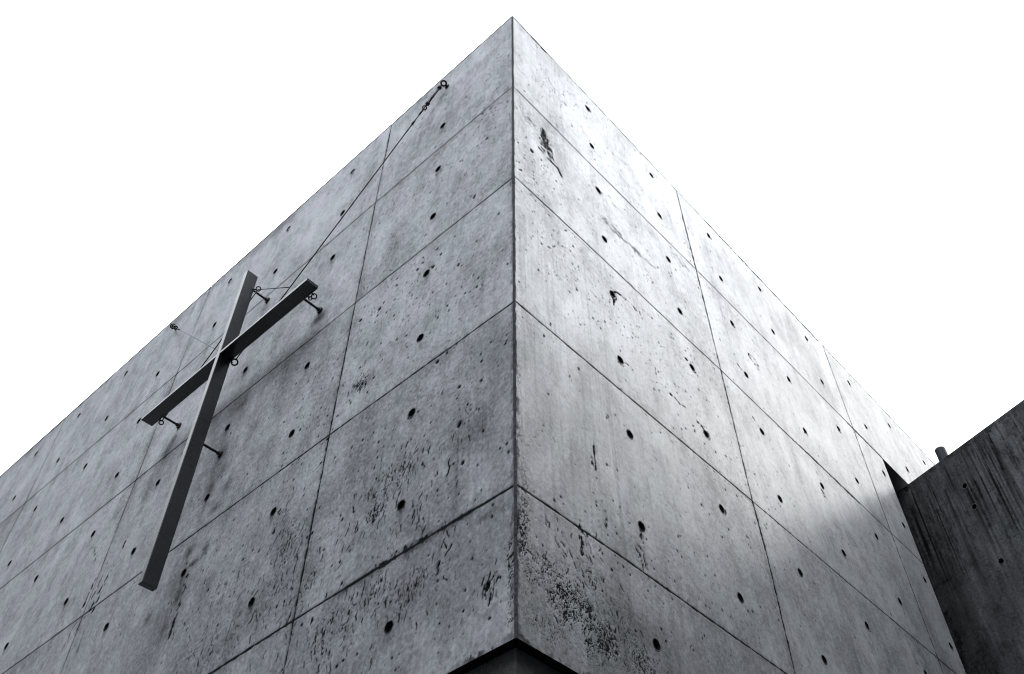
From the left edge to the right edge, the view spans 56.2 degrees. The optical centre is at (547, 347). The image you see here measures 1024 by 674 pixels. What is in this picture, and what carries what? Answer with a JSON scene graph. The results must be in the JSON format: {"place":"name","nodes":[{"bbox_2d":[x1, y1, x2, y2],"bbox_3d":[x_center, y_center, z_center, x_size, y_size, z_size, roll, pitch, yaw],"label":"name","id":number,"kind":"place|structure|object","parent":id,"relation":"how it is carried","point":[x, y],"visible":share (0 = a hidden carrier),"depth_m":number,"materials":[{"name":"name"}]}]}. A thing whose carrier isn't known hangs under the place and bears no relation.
{"place":"outdoors","nodes":[
{"label":"outdoors","id":0,"kind":"place"},
{"bbox_2d":[0,0,1023,475],"label":"sky","id":1,"kind":"structure","parent":0,"point":[864,159],"materials":[{"name":"white"}]},
{"label":"ground","id":2,"kind":"structure","parent":0,"visible":0},
{"bbox_2d":[0,16,965,673],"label":"concrete building","id":3,"kind":"structure","parent":2,"relation":"on","point":[554,376],"depth_m":4.38,"materials":[{"name":"grey concrete"}]},
{"bbox_2d":[170,323,217,350],"bbox_3d":[-2.191,-0.034,6.064,1.346,1.432,0.056,-36,-57,26],"label":"stay cable","id":4,"kind":"object","parent":3,"relation":"attached to","point":[173,326],"visible":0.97,"depth_m":6.75,"materials":[{"name":"black metal"}]},
{"bbox_2d":[138,270,322,591],"bbox_3d":[-1.713,0.321,4.973,1.485,2.218,0.184,-34,-56,25],"label":"cross","id":5,"kind":"object","parent":3,"relation":"attached to","point":[232,346],"visible":1,"depth_m":4.98,"materials":[{"name":"paint"}]},
{"bbox_2d":[162,80,448,419],"bbox_3d":[-1.414,-0.587,5.602,2.144,1.458,0.056,-32,-55,23],"label":"stay cable","id":6,"kind":"object","parent":3,"relation":"attached to","point":[439,87],"visible":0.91,"depth_m":5.58,"materials":[{"name":"black metal"}]},
{"bbox_2d":[896,400,1023,673],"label":"concrete wall","id":7,"kind":"structure","parent":2,"relation":"on","point":[962,506],"depth_m":6.42,"materials":[{"name":"grey concrete"}]},
{"bbox_2d":[935,446,947,460],"bbox_3d":[2.940,0.830,7.098,0.110,0.198,0.110,-34,-56,25],"label":"vent pipe","id":8,"kind":"object","parent":7,"relation":"on","point":[941,452],"visible":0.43,"depth_m":7.11,"materials":[{"name":"grey metal"}]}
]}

